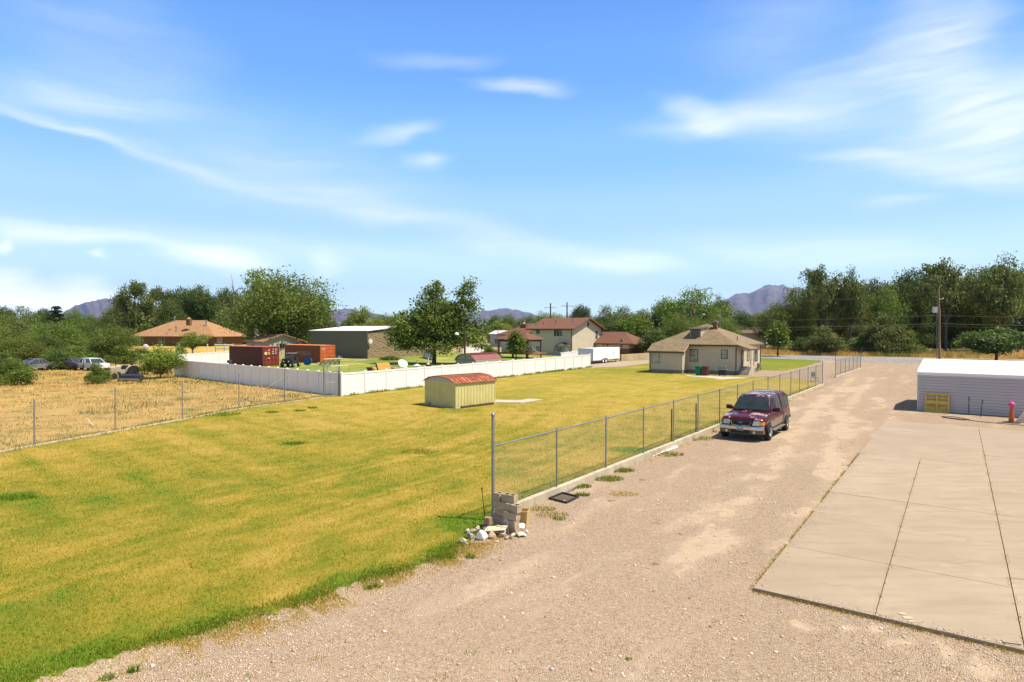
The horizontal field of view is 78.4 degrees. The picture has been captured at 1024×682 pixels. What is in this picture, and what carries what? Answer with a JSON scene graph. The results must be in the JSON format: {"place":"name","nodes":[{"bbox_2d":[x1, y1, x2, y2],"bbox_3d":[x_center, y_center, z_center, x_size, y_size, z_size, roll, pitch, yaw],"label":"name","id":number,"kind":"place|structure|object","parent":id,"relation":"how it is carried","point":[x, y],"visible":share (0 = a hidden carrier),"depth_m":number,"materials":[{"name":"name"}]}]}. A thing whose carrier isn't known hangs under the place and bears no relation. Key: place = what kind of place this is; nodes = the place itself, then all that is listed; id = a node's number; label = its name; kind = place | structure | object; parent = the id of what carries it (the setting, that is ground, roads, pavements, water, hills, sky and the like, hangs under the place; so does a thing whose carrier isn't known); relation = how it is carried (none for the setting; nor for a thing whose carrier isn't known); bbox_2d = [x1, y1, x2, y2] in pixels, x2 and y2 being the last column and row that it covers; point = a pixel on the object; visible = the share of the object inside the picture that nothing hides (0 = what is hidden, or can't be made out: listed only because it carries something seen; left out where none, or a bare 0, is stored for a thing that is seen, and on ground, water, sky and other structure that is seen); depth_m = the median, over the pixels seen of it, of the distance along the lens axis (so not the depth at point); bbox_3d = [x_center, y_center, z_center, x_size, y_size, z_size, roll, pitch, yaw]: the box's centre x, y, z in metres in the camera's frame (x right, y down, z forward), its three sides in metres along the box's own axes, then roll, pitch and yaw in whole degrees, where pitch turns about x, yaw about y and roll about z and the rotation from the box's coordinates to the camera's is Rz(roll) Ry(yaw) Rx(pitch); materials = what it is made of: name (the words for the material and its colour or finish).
{"place":"outdoors","nodes":[
{"label":"outdoors","id":0,"kind":"place"},
{"bbox_2d":[61,298,112,320],"bbox_3d":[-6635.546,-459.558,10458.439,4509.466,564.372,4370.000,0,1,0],"label":"mountain","id":1,"kind":"structure","parent":0,"point":[92,307],"depth_m":9980.72,"materials":[{"name":"purple stone"}]},
{"bbox_2d":[0,363,331,449],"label":"weed field","id":2,"kind":"structure","parent":0,"point":[46,413],"depth_m":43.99,"materials":[{"name":"plant"}]},
{"bbox_2d":[0,350,35,373],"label":"bush","id":3,"kind":"object","parent":2,"relation":"on","point":[4,356],"visible":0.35,"depth_m":72.13,"materials":[{"name":"green plant"}]},
{"bbox_2d":[0,357,43,384],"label":"bush","id":4,"kind":"object","parent":2,"relation":"on","point":[17,373],"visible":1,"depth_m":58.08,"materials":[{"name":"green plant"}]},
{"bbox_2d":[0,325,47,358],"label":"tree","id":5,"kind":"object","parent":2,"relation":"on","point":[3,335],"visible":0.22,"depth_m":95.56,"materials":[{"name":"green plant"}]},
{"bbox_2d":[0,334,63,360],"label":"tree","id":6,"kind":"object","parent":2,"relation":"on","point":[25,350],"visible":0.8,"depth_m":84.11,"materials":[{"name":"green plant"}]},
{"bbox_2d":[22,359,56,369],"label":"parked car","id":7,"kind":"object","parent":2,"relation":"on","point":[40,364],"visible":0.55,"depth_m":79.10,"materials":[{"name":"silver metal"}]},
{"bbox_2d":[38,348,71,369],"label":"bush","id":8,"kind":"object","parent":2,"relation":"on","point":[57,357],"visible":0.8,"depth_m":81.11,"materials":[{"name":"green plant"}]},
{"bbox_2d":[58,344,98,357],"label":"bush","id":9,"kind":"object","parent":2,"relation":"on","point":[78,351],"visible":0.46,"depth_m":94.59,"materials":[{"name":"green plant"}]},
{"bbox_2d":[83,361,113,384],"bbox_3d":[-39.580,3.026,60.220,2.728,2.215,2.856,0,1,-18],"label":"bush","id":10,"kind":"object","parent":2,"relation":"on","point":[97,374],"visible":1,"depth_m":59.81,"materials":[{"name":"green plant"}]},
{"bbox_2d":[107,361,139,379],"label":"tractor","id":11,"kind":"object","parent":2,"relation":"on","point":[124,369],"visible":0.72,"depth_m":66.01,"materials":[{"name":"grey paint"}]},
{"bbox_2d":[137,341,186,377],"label":"bush","id":12,"kind":"object","parent":2,"relation":"on","point":[160,361],"visible":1,"depth_m":66.49,"materials":[{"name":"green plant"}]},
{"bbox_2d":[174,360,338,395],"bbox_3d":[-25.626,3.150,59.731,32.788,1.900,0.170,1,1,41],"label":"vinyl fence","id":13,"kind":"object","parent":2,"relation":"on","point":[228,372],"visible":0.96,"depth_m":57.26,"materials":[{"name":"white plastic"}]},
{"bbox_2d":[133,316,243,345],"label":"house","id":14,"kind":"structure","parent":0,"point":[169,333],"depth_m":153.57,"materials":[{"name":"brick"}]},
{"bbox_2d":[173,352,559,395],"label":"neighbour lawn","id":15,"kind":"structure","parent":0,"point":[355,364],"depth_m":99.04,"materials":[{"name":"green plant"}]},
{"bbox_2d":[173,331,212,352],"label":"tree","id":16,"kind":"object","parent":15,"relation":"on","point":[192,345],"visible":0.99,"depth_m":91.49,"materials":[{"name":"green plant"}]},
{"bbox_2d":[176,351,228,362],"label":"vinyl fence","id":17,"kind":"object","parent":15,"relation":"on","point":[217,357],"visible":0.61,"depth_m":93.24,"materials":[{"name":"white plastic"}]},
{"bbox_2d":[229,346,278,365],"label":"shipping container","id":18,"kind":"object","parent":15,"relation":"on","point":[256,355],"visible":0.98,"depth_m":90.10,"materials":[{"name":"metal"}]},
{"bbox_2d":[234,267,282,332],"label":"tree","id":19,"kind":"object","parent":15,"relation":"on","point":[251,274],"visible":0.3,"depth_m":131.90,"materials":[{"name":"green plant"}]},
{"bbox_2d":[242,334,305,356],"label":"house","id":20,"kind":"structure","parent":15,"relation":"on","point":[281,341],"depth_m":121.03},
{"bbox_2d":[210,264,354,343],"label":"tree","id":21,"kind":"object","parent":15,"relation":"on","point":[275,311],"visible":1,"depth_m":125.13,"materials":[{"name":"green plant"}]},
{"bbox_2d":[285,344,334,362],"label":"shipping container","id":22,"kind":"object","parent":15,"relation":"on","point":[317,353],"visible":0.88,"depth_m":98.61,"materials":[{"name":"metal"}]},
{"bbox_2d":[378,276,491,363],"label":"maple tree","id":23,"kind":"object","parent":15,"relation":"on","point":[440,326],"visible":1,"depth_m":93.72,"materials":[{"name":"green plant"}]},
{"bbox_2d":[455,352,500,363],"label":"garden shed","id":24,"kind":"structure","parent":15,"relation":"on","point":[467,358],"depth_m":76.44,"materials":[{"name":"red metal"}]},
{"bbox_2d":[503,330,529,359],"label":"tree","id":25,"kind":"object","parent":15,"relation":"on","point":[515,344],"visible":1,"depth_m":104.30,"materials":[{"name":"green plant"}]},
{"bbox_2d":[494,332,546,358],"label":"gazebo","id":26,"kind":"object","parent":15,"relation":"on","point":[528,337],"visible":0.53,"depth_m":114.85,"materials":[{"name":"red"}]},
{"bbox_2d":[526,318,605,354],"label":"house","id":27,"kind":"structure","parent":15,"relation":"on","point":[559,335],"depth_m":129.20,"materials":[{"name":"beige"}]},
{"bbox_2d":[309,322,431,358],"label":"block building","id":28,"kind":"structure","parent":0,"point":[349,341],"depth_m":115.34,"materials":[{"name":"grey concrete"}]},
{"bbox_2d":[0,358,820,681],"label":"lawn","id":29,"kind":"structure","parent":0,"point":[626,384],"depth_m":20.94,"materials":[{"name":"green plant"}]},
{"bbox_2d":[423,372,496,408],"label":"garden shed","id":30,"kind":"structure","parent":29,"relation":"on","point":[455,391],"depth_m":42.34,"materials":[{"name":"yellow metal"}]},
{"bbox_2d":[340,354,590,395],"bbox_3d":[-1.275,3.009,67.564,0.170,1.900,44.640,1,1,33],"label":"vinyl fence","id":31,"kind":"object","parent":29,"relation":"on","point":[367,381],"visible":0.93,"depth_m":59.15,"materials":[{"name":"white plastic"}]},
{"bbox_2d":[0,365,1023,681],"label":"weeds","id":32,"kind":"object","parent":29,"relation":"on","point":[312,599],"visible":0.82,"depth_m":12.14,"materials":[{"name":"green plant"}]},
{"bbox_2d":[646,311,763,374],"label":"house","id":33,"kind":"structure","parent":29,"relation":"on","point":[713,347],"depth_m":74.56,"materials":[{"name":"concrete"}]},
{"bbox_2d":[330,308,537,329],"bbox_3d":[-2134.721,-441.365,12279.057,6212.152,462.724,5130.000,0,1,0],"label":"mountain","id":34,"kind":"structure","parent":0,"point":[500,311],"depth_m":11614.89,"materials":[{"name":"purple stone"}]},
{"bbox_2d":[0,0,1023,318],"label":"sky","id":35,"kind":"structure","parent":0,"point":[593,154],"materials":[{"name":"blue"}]},
{"bbox_2d":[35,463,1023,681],"bbox_3d":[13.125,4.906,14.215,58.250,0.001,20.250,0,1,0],"label":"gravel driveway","id":36,"kind":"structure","parent":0,"point":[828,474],"depth_m":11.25,"materials":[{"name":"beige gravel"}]},
{"bbox_2d":[549,492,578,503],"bbox_3d":[1.599,4.790,19.173,0.686,0.075,0.938,1,1,35],"label":"tray","id":37,"kind":"object","parent":36,"relation":"on","point":[565,496],"visible":1,"depth_m":19.21,"materials":[{"name":"black plastic"}]},
{"bbox_2d":[753,421,1023,653],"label":"concrete pad","id":38,"kind":"object","parent":36,"relation":"on","point":[928,580],"visible":0.94,"depth_m":15.24,"materials":[{"name":"beige concrete"}]},
{"bbox_2d":[103,330,1023,658],"bbox_3d":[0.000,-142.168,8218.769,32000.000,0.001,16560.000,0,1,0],"label":"ground","id":39,"kind":"structure","parent":0,"point":[595,362],"depth_m":109.19,"materials":[{"name":"beige soil"}]},
{"bbox_2d":[2,304,42,323],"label":"tree","id":40,"kind":"object","parent":39,"relation":"on","point":[28,313],"visible":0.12,"depth_m":164.10,"materials":[{"name":"green plant"}]},
{"bbox_2d":[0,317,55,356],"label":"tree","id":41,"kind":"object","parent":39,"relation":"on","point":[16,325],"visible":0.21,"depth_m":116.78,"materials":[{"name":"green plant"}]},
{"bbox_2d":[29,332,70,358],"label":"tree","id":42,"kind":"object","parent":39,"relation":"on","point":[52,344],"visible":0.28,"depth_m":97.89,"materials":[{"name":"green plant"}]},
{"bbox_2d":[20,318,91,347],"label":"tree","id":43,"kind":"object","parent":39,"relation":"on","point":[61,331],"visible":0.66,"depth_m":110.60,"materials":[{"name":"green plant"}]},
{"bbox_2d":[44,306,68,328],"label":"conifer tree","id":44,"kind":"object","parent":39,"relation":"on","point":[56,313],"visible":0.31,"depth_m":149.16,"materials":[{"name":"green plant"}]},
{"bbox_2d":[62,307,91,331],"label":"tree","id":45,"kind":"object","parent":39,"relation":"on","point":[74,317],"visible":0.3,"depth_m":158.81,"materials":[{"name":"green plant"}]},
{"bbox_2d":[72,318,103,350],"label":"tree","id":46,"kind":"object","parent":39,"relation":"on","point":[85,328],"visible":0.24,"depth_m":123.45,"materials":[{"name":"green plant"}]},
{"bbox_2d":[83,322,144,356],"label":"tree","id":47,"kind":"object","parent":39,"relation":"on","point":[105,339],"visible":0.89,"depth_m":99.03,"materials":[{"name":"green plant"}]},
{"bbox_2d":[97,297,139,329],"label":"tree","id":48,"kind":"object","parent":39,"relation":"on","point":[118,316],"visible":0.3,"depth_m":183.37,"materials":[{"name":"green plant"}]},
{"bbox_2d":[101,345,142,363],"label":"bush","id":49,"kind":"object","parent":39,"relation":"on","point":[123,356],"visible":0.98,"depth_m":95.33,"materials":[{"name":"green plant"}]},
{"bbox_2d":[108,279,157,337],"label":"tree","id":50,"kind":"object","parent":39,"relation":"on","point":[137,290],"visible":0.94,"depth_m":174.26,"materials":[{"name":"green plant"}]},
{"bbox_2d":[117,299,166,343],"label":"tree","id":51,"kind":"object","parent":39,"relation":"on","point":[143,320],"visible":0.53,"depth_m":174.06,"materials":[{"name":"green plant"}]},
{"bbox_2d":[134,285,177,313],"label":"tree","id":52,"kind":"object","parent":39,"relation":"on","point":[158,293],"visible":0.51,"depth_m":183.31,"materials":[{"name":"green plant"}]},
{"bbox_2d":[0,365,324,452],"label":"chain link fence","id":53,"kind":"object","parent":39,"relation":"on","point":[87,435],"visible":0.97,"depth_m":32.85,"materials":[{"name":"metal"}]},
{"bbox_2d":[153,298,187,325],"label":"tree","id":54,"kind":"object","parent":39,"relation":"on","point":[169,313],"visible":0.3,"depth_m":174.34,"materials":[{"name":"green plant"}]},
{"bbox_2d":[157,286,196,318],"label":"tree","id":55,"kind":"object","parent":39,"relation":"on","point":[176,295],"visible":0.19,"depth_m":187.36,"materials":[{"name":"green plant"}]},
{"bbox_2d":[119,345,245,353],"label":"terrain mound","id":56,"kind":"object","parent":39,"relation":"on","point":[200,349],"visible":0.17,"depth_m":143.33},
{"bbox_2d":[177,283,225,322],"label":"tree","id":57,"kind":"object","parent":39,"relation":"on","point":[202,303],"visible":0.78,"depth_m":183.71,"materials":[{"name":"green plant"}]},
{"bbox_2d":[214,286,240,314],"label":"tree","id":58,"kind":"object","parent":39,"relation":"on","point":[221,296],"visible":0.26,"depth_m":193.25,"materials":[{"name":"green plant"}]},
{"bbox_2d":[344,305,375,325],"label":"tree","id":59,"kind":"object","parent":39,"relation":"on","point":[360,318],"visible":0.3,"depth_m":198.99,"materials":[{"name":"green plant"}]},
{"bbox_2d":[496,322,534,351],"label":"house wing","id":60,"kind":"structure","parent":39,"relation":"on","point":[521,328],"depth_m":138.07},
{"bbox_2d":[566,304,591,317],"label":"tree","id":61,"kind":"object","parent":39,"relation":"on","point":[581,312],"visible":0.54,"depth_m":189.36,"materials":[{"name":"green plant"}]},
{"bbox_2d":[594,332,644,353],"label":"house wing","id":62,"kind":"structure","parent":39,"relation":"on","point":[625,342],"depth_m":131.85,"materials":[{"name":"brown tile"}]},
{"bbox_2d":[590,360,648,367],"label":"concrete drive","id":63,"kind":"structure","parent":39,"relation":"on","point":[614,364],"depth_m":95.77,"materials":[{"name":"beige concrete"}]},
{"bbox_2d":[578,347,619,362],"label":"enclosed trailer","id":64,"kind":"object","parent":63,"relation":"on","point":[603,354],"visible":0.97,"depth_m":96.53,"materials":[{"name":"white paint"}]},
{"bbox_2d":[634,327,668,352],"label":"bush","id":65,"kind":"object","parent":39,"relation":"on","point":[649,341],"visible":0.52,"depth_m":129.15,"materials":[{"name":"green plant"}]},
{"bbox_2d":[490,361,823,520],"bbox_3d":[13.957,3.061,37.153,0.180,2.988,49.810,1,1,36],"label":"chain link fence","id":66,"kind":"object","parent":39,"relation":"on","point":[537,498],"visible":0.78,"depth_m":22.58,"materials":[{"name":"metal"}]},
{"bbox_2d":[655,310,706,338],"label":"tree","id":67,"kind":"object","parent":39,"relation":"on","point":[681,325],"visible":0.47,"depth_m":133.98,"materials":[{"name":"green plant"}]},
{"bbox_2d":[762,320,793,355],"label":"tree","id":68,"kind":"object","parent":39,"relation":"on","point":[777,337],"visible":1,"depth_m":121.04,"materials":[{"name":"green plant"}]},
{"bbox_2d":[743,362,859,384],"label":"gravel yard patch","id":69,"kind":"object","parent":39,"relation":"on","point":[829,373],"visible":0.81,"depth_m":73.98,"materials":[{"name":"beige gravel"}]},
{"bbox_2d":[834,354,862,377],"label":"chain link fence","id":70,"kind":"object","parent":69,"relation":"on","point":[849,371],"visible":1,"depth_m":74.22,"materials":[{"name":"metal"}]},
{"bbox_2d":[767,347,1009,358],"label":"dry grass strip","id":71,"kind":"object","parent":39,"relation":"on","point":[941,357],"depth_m":126.03,"materials":[{"name":"plant"}]},
{"bbox_2d":[593,305,623,331],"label":"tree","id":72,"kind":"object","parent":71,"relation":"on","point":[601,319],"visible":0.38,"depth_m":169.09,"materials":[{"name":"green plant"}]},
{"bbox_2d":[613,312,656,338],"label":"tree","id":73,"kind":"object","parent":71,"relation":"on","point":[634,326],"visible":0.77,"depth_m":147.02,"materials":[{"name":"green plant"}]},
{"bbox_2d":[646,285,736,336],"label":"tree","id":74,"kind":"object","parent":71,"relation":"on","point":[698,307],"visible":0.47,"depth_m":146.99,"materials":[{"name":"green plant"}]},
{"bbox_2d":[697,314,745,336],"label":"tree","id":75,"kind":"object","parent":71,"relation":"on","point":[727,327],"visible":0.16,"depth_m":138.25,"materials":[{"name":"green plant"}]},
{"bbox_2d":[729,307,758,330],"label":"tree","id":76,"kind":"object","parent":71,"relation":"on","point":[742,320],"visible":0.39,"depth_m":188.16,"materials":[{"name":"green plant"}]},
{"bbox_2d":[750,301,783,339],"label":"tree","id":77,"kind":"object","parent":71,"relation":"on","point":[764,320],"visible":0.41,"depth_m":159.39,"materials":[{"name":"green plant"}]},
{"bbox_2d":[768,285,826,341],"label":"tree","id":78,"kind":"object","parent":71,"relation":"on","point":[792,315],"visible":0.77,"depth_m":147.91,"materials":[{"name":"green plant"}]},
{"bbox_2d":[786,335,812,352],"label":"bush","id":79,"kind":"object","parent":71,"relation":"on","point":[799,343],"visible":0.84,"depth_m":131.22,"materials":[{"name":"green plant"}]},
{"bbox_2d":[797,264,844,328],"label":"tree","id":80,"kind":"object","parent":71,"relation":"on","point":[816,278],"visible":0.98,"depth_m":140.66,"materials":[{"name":"green plant"}]},
{"bbox_2d":[803,325,848,353],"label":"willow bush","id":81,"kind":"object","parent":71,"relation":"on","point":[822,340],"visible":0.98,"depth_m":126.53,"materials":[{"name":"green plant"}]},
{"bbox_2d":[825,311,858,340],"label":"tree","id":82,"kind":"object","parent":71,"relation":"on","point":[838,331],"visible":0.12,"depth_m":162.81,"materials":[{"name":"green plant"}]},
{"bbox_2d":[824,264,872,347],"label":"tree","id":83,"kind":"object","parent":71,"relation":"on","point":[852,290],"visible":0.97,"depth_m":138.77,"materials":[{"name":"green plant"}]},
{"bbox_2d":[845,333,874,352],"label":"willow bush","id":84,"kind":"object","parent":71,"relation":"on","point":[857,344],"visible":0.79,"depth_m":128.18,"materials":[{"name":"green plant"}]},
{"bbox_2d":[853,277,893,325],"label":"tree","id":85,"kind":"object","parent":71,"relation":"on","point":[873,290],"visible":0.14,"depth_m":150.93,"materials":[{"name":"green plant"}]},
{"bbox_2d":[859,310,913,354],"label":"willow bush","id":86,"kind":"object","parent":71,"relation":"on","point":[883,339],"visible":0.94,"depth_m":124.16,"materials":[{"name":"green plant"}]},
{"bbox_2d":[863,282,913,331],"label":"tree","id":87,"kind":"object","parent":71,"relation":"on","point":[886,303],"visible":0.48,"depth_m":137.95,"materials":[{"name":"green plant"}]},
{"bbox_2d":[897,329,927,353],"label":"bush","id":88,"kind":"object","parent":71,"relation":"on","point":[910,347],"visible":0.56,"depth_m":125.53,"materials":[{"name":"green plant"}]},
{"bbox_2d":[887,267,941,333],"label":"tree","id":89,"kind":"object","parent":71,"relation":"on","point":[906,283],"visible":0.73,"depth_m":145.96,"materials":[{"name":"green plant"}]},
{"bbox_2d":[899,321,942,349],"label":"tree","id":90,"kind":"object","parent":71,"relation":"on","point":[928,341],"visible":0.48,"depth_m":145.51,"materials":[{"name":"green plant"}]},
{"bbox_2d":[910,257,981,350],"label":"tree","id":91,"kind":"object","parent":71,"relation":"on","point":[939,272],"visible":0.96,"depth_m":134.84,"materials":[{"name":"green plant"}]},
{"bbox_2d":[924,320,971,350],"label":"tree","id":92,"kind":"object","parent":71,"relation":"on","point":[950,344],"visible":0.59,"depth_m":144.70,"materials":[{"name":"green plant"}]},
{"bbox_2d":[941,264,1010,347],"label":"tree","id":93,"kind":"object","parent":71,"relation":"on","point":[965,314],"visible":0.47,"depth_m":143.82,"materials":[{"name":"green plant"}]},
{"bbox_2d":[966,251,1023,329],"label":"tree","id":94,"kind":"object","parent":71,"relation":"on","point":[1000,301],"visible":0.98,"depth_m":131.93,"materials":[{"name":"green plant"}]},
{"bbox_2d":[952,326,1023,359],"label":"tree","id":95,"kind":"object","parent":39,"relation":"on","point":[997,340],"visible":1,"depth_m":102.10,"materials":[{"name":"green plant"}]},
{"bbox_2d":[496,349,1023,363],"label":"road","id":96,"kind":"structure","parent":0,"point":[889,360],"depth_m":112.51,"materials":[{"name":"grey asphalt"}]},
{"bbox_2d":[932,288,942,358],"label":"utility pole","id":97,"kind":"object","parent":96,"relation":"on","point":[936,310],"visible":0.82,"depth_m":101.75,"materials":[{"name":"brown wood"}]},
{"bbox_2d":[631,360,1023,465],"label":"gravel driveway","id":98,"kind":"structure","parent":0,"point":[891,387],"depth_m":34.93,"materials":[{"name":"beige gravel"}]},
{"bbox_2d":[126,404,1007,681],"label":"loose stones","id":99,"kind":"object","parent":98,"relation":"on","point":[592,669],"visible":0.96,"depth_m":11.22,"materials":[{"name":"beige stone"}]},
{"bbox_2d":[720,390,790,440],"bbox_3d":[12.303,3.619,31.511,2.560,1.987,6.112,1,1,35],"label":"suv","id":100,"kind":"object","parent":98,"relation":"on","point":[765,413],"visible":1,"depth_m":30.30,"materials":[{"name":"red paint"}]},
{"bbox_2d":[925,393,949,412],"bbox_3d":[26.587,3.867,39.251,1.275,1.199,0.313,1,1,38],"label":"pallet","id":101,"kind":"object","parent":98,"relation":"on","point":[938,409],"visible":1,"depth_m":39.23,"materials":[{"name":"yellow paint"}]},
{"bbox_2d":[917,359,1023,416],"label":"metal building","id":102,"kind":"structure","parent":98,"relation":"on","point":[996,386],"depth_m":38.54,"materials":[{"name":"white metal"}]},
{"bbox_2d":[724,284,1013,324],"bbox_3d":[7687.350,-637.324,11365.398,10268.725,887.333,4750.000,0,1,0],"label":"mountain","id":103,"kind":"structure","parent":0,"point":[752,301],"depth_m":10828.88,"materials":[{"name":"purple stone"}]},
{"bbox_2d":[755,453,1022,648],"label":"pad edge gravel","id":104,"kind":"structure","parent":0,"point":[858,608],"depth_m":11.88,"materials":[{"name":"beige gravel"}]},
{"bbox_2d":[761,346,1023,358],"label":"roadside dry grass","id":105,"kind":"structure","parent":0,"point":[963,353],"depth_m":122.89,"materials":[{"name":"plant"}]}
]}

